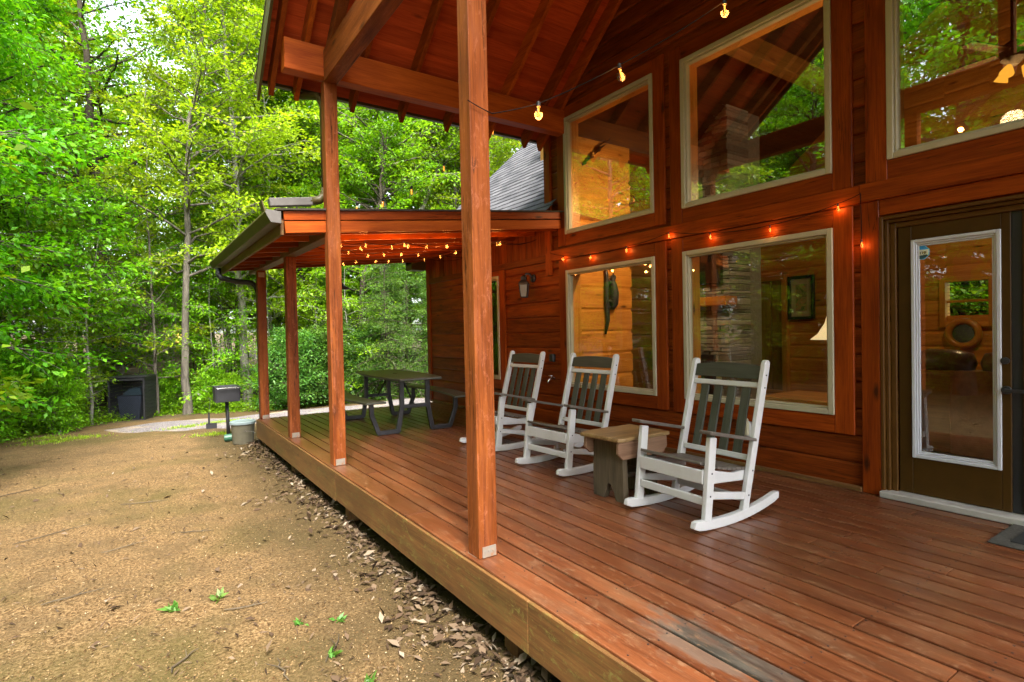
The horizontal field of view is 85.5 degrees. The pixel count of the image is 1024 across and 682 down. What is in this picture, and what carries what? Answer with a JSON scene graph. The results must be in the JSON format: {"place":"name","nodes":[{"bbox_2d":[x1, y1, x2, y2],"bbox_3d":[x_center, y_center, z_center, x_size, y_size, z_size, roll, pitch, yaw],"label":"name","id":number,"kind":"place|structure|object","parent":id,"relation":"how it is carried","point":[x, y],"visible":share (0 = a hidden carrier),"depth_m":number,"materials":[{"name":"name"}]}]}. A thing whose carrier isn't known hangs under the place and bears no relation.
{"place":"outdoors","nodes":[
{"label":"outdoors","id":0,"kind":"place"},
{"bbox_2d":[4,0,517,332],"label":"sky","id":1,"kind":"structure","parent":0,"point":[111,16],"materials":[{"name":"white"}]},
{"bbox_2d":[104,398,431,432],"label":"gravel drive","id":2,"kind":"structure","parent":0,"point":[148,427],"depth_m":12.48,"materials":[{"name":"grey gravel"}]},
{"bbox_2d":[0,330,560,681],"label":"ground","id":3,"kind":"structure","parent":0,"point":[94,633],"depth_m":3.80,"materials":[{"name":"brown soil"}]},
{"bbox_2d":[0,365,37,441],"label":"shrub","id":4,"kind":"object","parent":3,"relation":"on","point":[4,433],"visible":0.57,"depth_m":10.25,"materials":[{"name":"green plant"}]},
{"bbox_2d":[0,102,46,412],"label":"leafy tree","id":5,"kind":"object","parent":3,"relation":"on","point":[7,385],"visible":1,"depth_m":6.66,"materials":[{"name":"green plant"}]},
{"bbox_2d":[15,367,94,435],"bbox_3d":[-9.551,1.301,11.529,1.463,1.584,1.558,-1,1,-4],"label":"shrub","id":6,"kind":"object","parent":3,"relation":"on","point":[48,390],"visible":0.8,"depth_m":11.45,"materials":[{"name":"green plant"}]},
{"bbox_2d":[7,349,102,428],"bbox_3d":[-10.562,1.142,12.455,2.077,2.112,1.951,-1,1,15],"label":"shrub","id":7,"kind":"object","parent":3,"relation":"on","point":[73,406],"visible":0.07,"depth_m":12.48,"materials":[{"name":"green plant"}]},
{"bbox_2d":[0,171,111,403],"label":"sapling","id":8,"kind":"object","parent":3,"relation":"on","point":[20,265],"visible":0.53,"depth_m":11.38,"materials":[{"name":"green plant"}]},
{"bbox_2d":[0,1,114,343],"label":"woodland tree","id":9,"kind":"object","parent":3,"relation":"on","point":[36,154],"visible":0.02,"depth_m":18.05,"materials":[{"name":"green plant"}]},
{"bbox_2d":[0,0,128,430],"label":"leafy tree","id":10,"kind":"object","parent":3,"relation":"on","point":[20,123],"visible":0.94,"depth_m":9.77,"materials":[{"name":"green plant"}]},
{"bbox_2d":[0,216,133,425],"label":"sapling","id":11,"kind":"object","parent":3,"relation":"on","point":[32,325],"visible":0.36,"depth_m":12.29,"materials":[{"name":"green plant"}]},
{"bbox_2d":[0,0,135,345],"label":"woodland tree","id":12,"kind":"object","parent":3,"relation":"on","point":[80,59],"visible":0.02,"depth_m":17.15,"materials":[{"name":"green plant"}]},
{"bbox_2d":[0,152,141,395],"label":"sapling","id":13,"kind":"object","parent":3,"relation":"on","point":[57,236],"visible":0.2,"depth_m":13.11,"materials":[{"name":"green plant"}]},
{"bbox_2d":[0,0,163,403],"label":"woodland tree","id":14,"kind":"object","parent":3,"relation":"on","point":[77,49],"visible":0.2,"depth_m":16.38,"materials":[{"name":"green plant"}]},
{"bbox_2d":[1,0,165,363],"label":"woodland tree","id":15,"kind":"object","parent":3,"relation":"on","point":[78,148],"depth_m":24.35,"materials":[{"name":"green plant"}]},
{"bbox_2d":[0,0,168,383],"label":"leafy tree","id":16,"kind":"object","parent":3,"relation":"on","point":[44,12],"visible":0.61,"depth_m":11.84,"materials":[{"name":"green plant"}]},
{"bbox_2d":[2,175,166,424],"bbox_3d":[-9.529,-0.869,12.876,3.118,5.727,3.270,-1,1,17],"label":"birch tree","id":17,"kind":"object","parent":3,"relation":"on","point":[122,299],"visible":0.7,"depth_m":12.87,"materials":[{"name":"green plant"}]},
{"bbox_2d":[8,0,172,335],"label":"woodland tree","id":18,"kind":"object","parent":3,"relation":"on","point":[108,93],"visible":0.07,"depth_m":24.62,"materials":[{"name":"green plant"}]},
{"bbox_2d":[43,219,191,395],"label":"sapling","id":19,"kind":"object","parent":3,"relation":"on","point":[136,309],"visible":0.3,"depth_m":15.06,"materials":[{"name":"green plant"}]},
{"bbox_2d":[0,0,237,409],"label":"tall tree","id":20,"kind":"object","parent":3,"relation":"on","point":[90,105],"visible":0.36,"depth_m":15.85,"materials":[{"name":"green plant"}]},
{"bbox_2d":[2,417,256,446],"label":"grass","id":21,"kind":"structure","parent":3,"relation":"on","point":[97,436],"depth_m":10.14,"materials":[{"name":"green plant"}]},
{"bbox_2d":[107,374,156,420],"bbox_3d":[-9.627,1.435,14.074,0.860,1.110,0.800,-1,1,-14],"label":"trash enclosure","id":22,"kind":"object","parent":3,"relation":"on","point":[148,383],"visible":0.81,"depth_m":13.92,"materials":[{"name":"black wood"}]},
{"bbox_2d":[107,378,145,420],"bbox_3d":[-9.530,1.464,13.700,0.800,1.060,0.028,-1,1,-14],"label":"mesh door","id":23,"kind":"structure","parent":22,"relation":"in","point":[108,383],"depth_m":13.71,"materials":[{"name":"black metal"}]},
{"bbox_2d":[117,386,147,419],"bbox_3d":[-9.601,1.561,14.062,0.556,0.818,0.500,-1,1,-14],"label":"wheelie bin","id":24,"kind":"object","parent":3,"relation":"on","point":[135,392],"visible":0.57,"depth_m":13.85,"materials":[{"name":"grey plastic"}]},
{"bbox_2d":[92,89,180,283],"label":"woodland tree","id":25,"kind":"object","parent":3,"relation":"on","point":[150,169],"visible":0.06,"depth_m":24.87,"materials":[{"name":"green plant"}]},
{"bbox_2d":[47,166,229,385],"bbox_3d":[-10.598,-1.351,15.563,4.378,6.738,4.618,-1,1,1],"label":"sapling","id":26,"kind":"object","parent":3,"relation":"on","point":[117,350],"visible":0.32,"depth_m":15.31,"materials":[{"name":"green plant"}]},
{"bbox_2d":[52,60,234,415],"bbox_3d":[-9.398,-2.638,14.498,4.035,9.331,3.871,-2,1,-34],"label":"thin tree","id":27,"kind":"object","parent":3,"relation":"on","point":[137,198],"visible":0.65,"depth_m":14.42,"materials":[{"name":"green plant"}]},
{"bbox_2d":[87,278,235,384],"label":"sapling","id":28,"kind":"object","parent":3,"relation":"on","point":[133,368],"visible":0.08,"depth_m":22.77,"materials":[{"name":"green plant"}]},
{"bbox_2d":[157,373,181,414],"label":"shrub","id":29,"kind":"object","parent":3,"relation":"on","point":[164,394],"visible":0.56,"depth_m":15.07,"materials":[{"name":"green plant"}]},
{"bbox_2d":[112,238,230,401],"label":"sapling","id":30,"kind":"object","parent":3,"relation":"on","point":[173,366],"visible":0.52,"depth_m":15.52,"materials":[{"name":"green plant"}]},
{"bbox_2d":[54,0,304,414],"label":"tall tree","id":31,"kind":"object","parent":3,"relation":"on","point":[184,195],"visible":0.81,"depth_m":14.47,"materials":[{"name":"green plant"}]},
{"bbox_2d":[144,58,223,315],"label":"woodland tree","id":32,"kind":"object","parent":3,"relation":"on","point":[180,159],"visible":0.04,"depth_m":30.70,"materials":[{"name":"green plant"}]},
{"bbox_2d":[137,236,270,403],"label":"sapling","id":33,"kind":"object","parent":3,"relation":"on","point":[224,358],"visible":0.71,"depth_m":15.34,"materials":[{"name":"green plant"}]},
{"bbox_2d":[178,364,230,412],"bbox_3d":[-8.403,1.371,15.302,1.454,1.478,1.366,-1,1,19],"label":"shrub","id":34,"kind":"object","parent":3,"relation":"on","point":[212,377],"visible":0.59,"depth_m":15.08,"materials":[{"name":"green plant"}]},
{"bbox_2d":[0,380,424,442],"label":"ground cover","id":35,"kind":"object","parent":3,"relation":"on","point":[105,418],"visible":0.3,"depth_m":14.46,"materials":[{"name":"green plant"}]},
{"bbox_2d":[144,199,281,382],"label":"sapling","id":36,"kind":"object","parent":3,"relation":"on","point":[212,283],"visible":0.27,"depth_m":16.98,"materials":[{"name":"green plant"}]},
{"bbox_2d":[77,0,349,392],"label":"woodland tree","id":37,"kind":"object","parent":3,"relation":"on","point":[298,191],"visible":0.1,"depth_m":18.48,"materials":[{"name":"green plant"}]},
{"bbox_2d":[130,1,317,355],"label":"woodland tree","id":38,"kind":"object","parent":3,"relation":"on","point":[182,219],"visible":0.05,"depth_m":20.74,"materials":[{"name":"green plant"}]},
{"bbox_2d":[212,384,239,433],"bbox_3d":[-4.919,1.258,9.567,0.380,0.961,0.447,-2,1,-34],"label":"post grill","id":39,"kind":"object","parent":3,"relation":"on","point":[226,394],"visible":0.98,"depth_m":9.46,"materials":[{"name":"black metal"}]},
{"bbox_2d":[203,370,248,412],"bbox_3d":[-7.829,1.447,15.215,1.170,1.267,1.246,0,1,43],"label":"shrub","id":40,"kind":"object","parent":3,"relation":"on","point":[230,379],"visible":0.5,"depth_m":15.09,"materials":[{"name":"green plant"}]},
{"bbox_2d":[110,0,349,405],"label":"tall tree","id":41,"kind":"object","parent":3,"relation":"on","point":[237,173],"visible":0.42,"depth_m":15.57,"materials":[{"name":"green plant"}]},
{"bbox_2d":[229,419,255,444],"bbox_3d":[-4.075,1.381,8.397,0.364,0.345,0.396,-2,1,-34],"label":"lidded bucket","id":42,"kind":"object","parent":3,"relation":"on","point":[242,431],"visible":0.96,"depth_m":8.28,"materials":[{"name":"plastic"}]},
{"bbox_2d":[0,428,512,681],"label":"wood chips","id":43,"kind":"object","parent":3,"relation":"on","point":[215,583],"visible":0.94,"depth_m":3.48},
{"bbox_2d":[191,221,324,397],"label":"sapling","id":44,"kind":"object","parent":3,"relation":"on","point":[272,308],"visible":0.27,"depth_m":16.26,"materials":[{"name":"green plant"}]},
{"bbox_2d":[0,433,517,681],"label":"bark bits","id":45,"kind":"object","parent":3,"relation":"on","point":[237,634],"visible":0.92,"depth_m":3.46,"materials":[{"name":"brown plant"}]},
{"bbox_2d":[172,0,354,364],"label":"woodland tree","id":46,"kind":"object","parent":3,"relation":"on","point":[261,170],"visible":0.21,"depth_m":18.71,"materials":[{"name":"green plant"}]},
{"bbox_2d":[154,0,373,341],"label":"woodland tree","id":47,"kind":"object","parent":3,"relation":"on","point":[269,102],"visible":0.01,"depth_m":22.22,"materials":[{"name":"green plant"}]},
{"bbox_2d":[172,0,378,329],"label":"woodland tree","id":48,"kind":"object","parent":3,"relation":"on","point":[258,182],"visible":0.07,"depth_m":20.08,"materials":[{"name":"green plant"}]},
{"bbox_2d":[0,439,553,681],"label":"leaf litter","id":49,"kind":"object","parent":3,"relation":"on","point":[526,665],"visible":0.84,"depth_m":3.40,"materials":[{"name":"brown plant"}]},
{"bbox_2d":[238,325,328,409],"bbox_3d":[-6.064,0.832,15.173,2.691,2.657,2.931,-1,1,27],"label":"laurel bush","id":50,"kind":"object","parent":3,"relation":"on","point":[278,370],"visible":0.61,"depth_m":14.89,"materials":[{"name":"green plant"}]},
{"bbox_2d":[226,92,372,338],"bbox_3d":[-8.726,-6.323,23.137,7.238,16.065,7.383,-1,1,4],"label":"woodland tree","id":51,"kind":"object","parent":3,"relation":"on","point":[311,155],"visible":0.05,"depth_m":21.43,"materials":[{"name":"green plant"}]},
{"bbox_2d":[253,267,368,393],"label":"sapling","id":52,"kind":"object","parent":3,"relation":"on","point":[316,282],"visible":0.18,"depth_m":16.84,"materials":[{"name":"green plant"}]},
{"bbox_2d":[278,320,373,403],"bbox_3d":[-5.314,0.742,16.053,3.078,2.790,2.826,0,1,42],"label":"laurel bush","id":53,"kind":"object","parent":3,"relation":"on","point":[322,336],"visible":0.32,"depth_m":15.52,"materials":[{"name":"green plant"}]},
{"bbox_2d":[298,266,367,393],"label":"cedar tree","id":54,"kind":"object","parent":3,"relation":"on","point":[321,324],"visible":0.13,"depth_m":17.49,"materials":[{"name":"green plant"}]},
{"bbox_2d":[283,265,404,392],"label":"sapling","id":55,"kind":"object","parent":3,"relation":"on","point":[368,348],"visible":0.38,"depth_m":16.34,"materials":[{"name":"green plant"}]},
{"bbox_2d":[268,110,437,377],"bbox_3d":[-4.883,-2.888,18.780,5.460,9.522,5.072,-1,1,-5],"label":"tree","id":56,"kind":"object","parent":3,"relation":"on","point":[387,127],"visible":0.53,"depth_m":18.37,"materials":[{"name":"green plant"}]},
{"bbox_2d":[282,109,452,379],"bbox_3d":[-6.259,-6.363,22.274,6.854,16.218,6.719,-1,1,27],"label":"woodland tree","id":57,"kind":"object","parent":3,"relation":"on","point":[357,293],"visible":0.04,"depth_m":21.41,"materials":[{"name":"green plant"}]},
{"bbox_2d":[275,100,460,389],"bbox_3d":[-4.343,-4.900,19.606,6.570,13.611,6.092,-1,1,26],"label":"tall tree","id":58,"kind":"object","parent":3,"relation":"on","point":[344,122],"visible":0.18,"depth_m":19.31,"materials":[{"name":"green plant"}]},
{"bbox_2d":[326,325,409,399],"bbox_3d":[-4.465,0.776,16.797,2.691,2.657,2.931,-1,1,-14],"label":"laurel bush","id":59,"kind":"object","parent":3,"relation":"on","point":[359,358],"visible":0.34,"depth_m":16.29,"materials":[{"name":"green plant"}]},
{"bbox_2d":[246,0,491,382],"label":"oak tree","id":60,"kind":"object","parent":3,"relation":"on","point":[362,114],"visible":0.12,"depth_m":20.66,"materials":[{"name":"green plant"}]},
{"bbox_2d":[343,263,426,400],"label":"cedar tree","id":61,"kind":"object","parent":3,"relation":"on","point":[387,356],"visible":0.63,"depth_m":16.21,"materials":[{"name":"green plant"}]},
{"bbox_2d":[358,263,427,397],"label":"cedar tree","id":62,"kind":"object","parent":3,"relation":"on","point":[407,305],"visible":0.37,"depth_m":17.13,"materials":[{"name":"green plant"}]},
{"bbox_2d":[404,271,427,398],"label":"cedar tree","id":63,"kind":"object","parent":3,"relation":"on","point":[424,355],"visible":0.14,"depth_m":16.61,"materials":[{"name":"green plant"}]},
{"bbox_2d":[339,114,492,380],"bbox_3d":[-4.145,-6.292,22.263,7.341,16.004,7.197,-1,1,-7],"label":"woodland tree","id":64,"kind":"object","parent":3,"relation":"on","point":[433,201],"visible":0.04,"depth_m":21.41,"materials":[{"name":"green plant"}]},
{"bbox_2d":[405,271,427,393],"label":"cedar tree","id":65,"kind":"object","parent":3,"relation":"on","point":[423,331],"visible":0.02,"depth_m":18.17,"materials":[{"name":"green plant"}]},
{"bbox_2d":[386,117,500,321],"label":"woodland tree","id":66,"kind":"object","parent":3,"relation":"on","point":[443,189],"visible":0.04,"depth_m":21.39,"materials":[{"name":"green plant"}]},
{"bbox_2d":[400,118,501,367],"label":"leaning tree","id":67,"kind":"object","parent":3,"relation":"on","point":[423,206],"visible":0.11,"depth_m":21.11,"materials":[{"name":"green plant"}]},
{"bbox_2d":[427,130,518,209],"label":"woodland tree","id":68,"kind":"object","parent":3,"relation":"on","point":[500,161],"visible":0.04,"depth_m":20.91,"materials":[{"name":"green plant"}]},
{"bbox_2d":[489,136,521,154],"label":"woodland tree","id":69,"kind":"object","parent":3,"relation":"on","point":[508,147],"visible":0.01,"depth_m":18.60,"materials":[{"name":"green plant"}]},
{"bbox_2d":[256,402,1023,681],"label":"porch deck","id":70,"kind":"structure","parent":3,"relation":"on","point":[575,579],"depth_m":2.83,"materials":[{"name":"brown wood"}]},
{"bbox_2d":[256,270,269,418],"bbox_3d":[-3.705,0.058,8.237,0.122,2.200,0.128,-2,1,-34],"label":"porch post","id":71,"kind":"object","parent":70,"relation":"on","point":[262,344],"visible":1,"depth_m":8.19,"materials":[{"name":"brown wood"}]},
{"bbox_2d":[283,257,300,437],"bbox_3d":[-2.650,0.077,6.681,0.122,2.170,0.128,-2,1,-34],"label":"porch post","id":72,"kind":"object","parent":70,"relation":"on","point":[292,356],"visible":1,"depth_m":6.63,"materials":[{"name":"brown wood"}]},
{"bbox_2d":[321,80,345,465],"bbox_3d":[-1.677,-0.623,5.212,0.122,3.580,0.128,-2,1,-34],"label":"porch post","id":73,"kind":"object","parent":70,"relation":"on","point":[331,195],"visible":0.98,"depth_m":5.17,"materials":[{"name":"brown wood"}]},
{"bbox_2d":[328,369,464,435],"bbox_3d":[-1.584,0.781,7.529,1.559,0.686,1.900,-2,1,-31],"label":"picnic table","id":74,"kind":"object","parent":70,"relation":"on","point":[388,376],"visible":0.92,"depth_m":7.09,"materials":[{"name":"plastic"}]},
{"bbox_2d":[457,0,496,558],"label":"porch post","id":75,"kind":"object","parent":70,"relation":"on","point":[477,269],"visible":1,"depth_m":2.98,"materials":[{"name":"brown wood"}]},
{"bbox_2d":[467,0,727,115],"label":"string light","id":76,"kind":"object","parent":75,"relation":"hanging from","point":[619,66],"visible":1,"depth_m":2.99,"materials":[{"name":"black plastic"}]},
{"bbox_2d":[459,351,545,450],"bbox_3d":[-0.076,0.620,6.041,0.834,1.000,0.662,-2,1,-36],"label":"rocking chair","id":77,"kind":"object","parent":70,"relation":"on","point":[501,420],"visible":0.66,"depth_m":6.02,"materials":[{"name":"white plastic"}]},
{"bbox_2d":[515,353,618,475],"bbox_3d":[0.527,0.625,5.026,0.834,1.000,0.662,-2,1,-37],"label":"rocking chair","id":78,"kind":"object","parent":70,"relation":"on","point":[556,436],"visible":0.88,"depth_m":5.04,"materials":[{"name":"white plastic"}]},
{"bbox_2d":[580,424,669,503],"bbox_3d":[0.831,0.901,4.103,0.538,0.468,0.427,-2,1,-34],"label":"side table","id":79,"kind":"object","parent":70,"relation":"on","point":[614,449],"visible":0.89,"depth_m":4.01,"materials":[{"name":"brown wood"}]},
{"bbox_2d":[624,357,778,530],"bbox_3d":[1.259,0.631,3.715,0.834,1.000,0.662,-2,1,-32],"label":"rocking chair","id":80,"kind":"object","parent":70,"relation":"on","point":[674,469],"visible":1,"depth_m":3.68,"materials":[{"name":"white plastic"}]},
{"bbox_2d":[987,524,1023,550],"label":"door mat","id":81,"kind":"object","parent":70,"relation":"on","point":[1012,536],"depth_m":3.09,"materials":[{"name":"rubber"}]},
{"bbox_2d":[406,0,1023,525],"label":"log cabin","id":82,"kind":"object","parent":3,"relation":"on","point":[906,142],"visible":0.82,"depth_m":5.46,"materials":[{"name":"brown wood"}]},
{"bbox_2d":[209,200,563,442],"bbox_3d":[-1.970,-0.035,7.643,3.430,3.136,4.455,-2,1,-34],"label":"lean to roof","id":83,"kind":"object","parent":82,"relation":"attached to","point":[266,239],"visible":0.9,"depth_m":6.26,"materials":[{"name":"brown wood"}]},
{"bbox_2d":[492,270,506,388],"bbox_3d":[-0.403,-0.192,8.381,0.072,1.770,1.150,-2,1,-34],"label":"window","id":84,"kind":"structure","parent":82,"relation":"in","point":[499,276],"depth_m":7.97,"materials":[{"name":"brown wood"}]},
{"bbox_2d":[518,273,535,297],"bbox_3d":[0.207,-0.736,7.313,0.221,0.327,0.164,-1,1,11],"label":"wall lantern","id":85,"kind":"object","parent":82,"relation":"attached to","point":[523,283],"depth_m":7.27,"materials":[{"name":"black metal"}]},
{"bbox_2d":[253,0,925,207],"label":"gable roof","id":86,"kind":"structure","parent":82,"relation":"attached to","point":[399,58],"depth_m":5.64,"materials":[{"name":"brown wood"}]},
{"bbox_2d":[604,270,618,333],"bbox_3d":[1.375,-0.596,7.634,0.237,1.005,0.134,-2,1,-34],"label":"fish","id":87,"kind":"object","parent":82,"relation":"attached to","point":[610,285],"visible":0.93,"depth_m":7.60,"materials":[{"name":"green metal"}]},
{"bbox_2d":[556,54,666,246],"bbox_3d":[1.110,-1.995,6.204,0.230,1.667,1.676,-2,1,-34],"label":"window","id":88,"kind":"structure","parent":82,"relation":"in","point":[649,76],"depth_m":6.04,"materials":[{"name":"brown wood"}]},
{"bbox_2d":[559,241,669,409],"bbox_3d":[1.148,-0.154,6.235,0.230,1.680,1.676,-2,1,-34],"label":"window","id":89,"kind":"structure","parent":82,"relation":"in","point":[655,254],"depth_m":5.93,"materials":[{"name":"brown wood"}]},
{"bbox_2d":[551,193,862,258],"bbox_3d":[1.488,-0.885,5.452,0.043,0.440,3.638,-2,1,-34],"label":"string light","id":90,"kind":"object","parent":82,"relation":"attached to","point":[861,241],"visible":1,"depth_m":4.62,"materials":[{"name":"orange plastic"}]},
{"bbox_2d":[698,104,761,398],"bbox_3d":[3.028,-1.507,8.462,1.020,5.046,1.220,-2,1,-34],"label":"stone fireplace","id":91,"kind":"object","parent":82,"relation":"on","point":[730,305],"visible":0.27,"depth_m":8.05,"materials":[{"name":"grey stone"}]},
{"bbox_2d":[699,253,722,284],"bbox_3d":[2.715,-1.094,8.275,0.070,0.520,0.940,-2,1,-34],"label":"television","id":92,"kind":"object","parent":91,"relation":"attached to","point":[711,269],"visible":0.21,"depth_m":7.98,"materials":[{"name":"black"}]},
{"bbox_2d":[668,0,853,224],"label":"window","id":93,"kind":"structure","parent":82,"relation":"in","point":[766,16],"depth_m":4.64,"materials":[{"name":"brown wood"}]},
{"bbox_2d":[671,206,855,434],"bbox_3d":[2.120,-0.150,4.800,0.230,1.680,1.659,-2,1,-34],"label":"window","id":94,"kind":"structure","parent":82,"relation":"in","point":[836,226],"depth_m":4.40,"materials":[{"name":"brown wood"}]},
{"bbox_2d":[761,275,789,393],"bbox_3d":[4.615,-0.102,10.037,0.100,2.120,0.800,-2,1,-34],"label":"interior door","id":95,"kind":"structure","parent":82,"relation":"in","point":[774,297],"depth_m":9.87,"materials":[{"name":"brown wood"}]},
{"bbox_2d":[765,390,827,405],"bbox_3d":[2.913,0.787,5.280,0.700,0.530,0.770,-2,1,-34],"label":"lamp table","id":96,"kind":"object","parent":82,"relation":"on","point":[809,397],"visible":0.24,"depth_m":5.24,"materials":[{"name":"brown wood"}]},
{"bbox_2d":[810,316,826,339],"bbox_3d":[3.006,0.099,5.057,0.500,0.850,0.500,-2,1,-34],"label":"table lamp","id":97,"kind":"object","parent":96,"relation":"on","point":[821,334],"visible":0.12,"depth_m":5.04,"materials":[{"name":"beige fabric"}]},
{"bbox_2d":[787,274,814,319],"bbox_3d":[4.958,-0.746,9.500,0.060,0.750,0.450,-2,1,-34],"label":"framed picture","id":98,"kind":"object","parent":82,"relation":"attached to","point":[801,295],"visible":1,"depth_m":9.49,"materials":[{"name":"black plastic"}]},
{"bbox_2d":[860,173,1023,525],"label":"door","id":99,"kind":"structure","parent":82,"relation":"in","point":[896,467],"depth_m":3.72,"materials":[{"name":"brown wood"}]},
{"bbox_2d":[864,0,1023,182],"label":"window","id":100,"kind":"structure","parent":82,"relation":"in","point":[886,157],"depth_m":3.82,"materials":[{"name":"brown wood"}]},
{"bbox_2d":[921,349,992,459],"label":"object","id":101,"kind":"object","parent":82,"relation":"on","point":[956,402],"visible":0.46,"depth_m":4.86,"materials":[{"name":"brown leather"}]},
{"bbox_2d":[944,318,982,348],"bbox_3d":[6.212,-0.105,7.627,0.090,0.429,0.429,-2,1,-34],"label":"round mirror","id":102,"kind":"object","parent":82,"relation":"attached to","point":[966,333],"visible":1,"depth_m":7.62,"materials":[{"name":"brown wood"}]},
{"bbox_2d":[939,274,991,326],"bbox_3d":[6.310,-0.547,7.657,0.180,0.700,0.620,-2,1,-34],"label":"back window","id":103,"kind":"structure","parent":82,"relation":"in","point":[944,283],"depth_m":7.72,"materials":[{"name":"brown wood"}]},
{"bbox_2d":[936,0,1023,82],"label":"ceiling fan","id":104,"kind":"object","parent":82,"relation":"hanging from","point":[1011,54],"visible":1,"depth_m":5.41,"materials":[{"name":"brown wood"}]},
{"bbox_2d":[950,281,988,315],"bbox_3d":[8.385,-0.162,10.183,3.316,3.590,3.531,-2,1,-33],"label":"shrub","id":105,"kind":"object","parent":3,"relation":"on","point":[973,289],"visible":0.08,"depth_m":9.53,"materials":[{"name":"green plant"}]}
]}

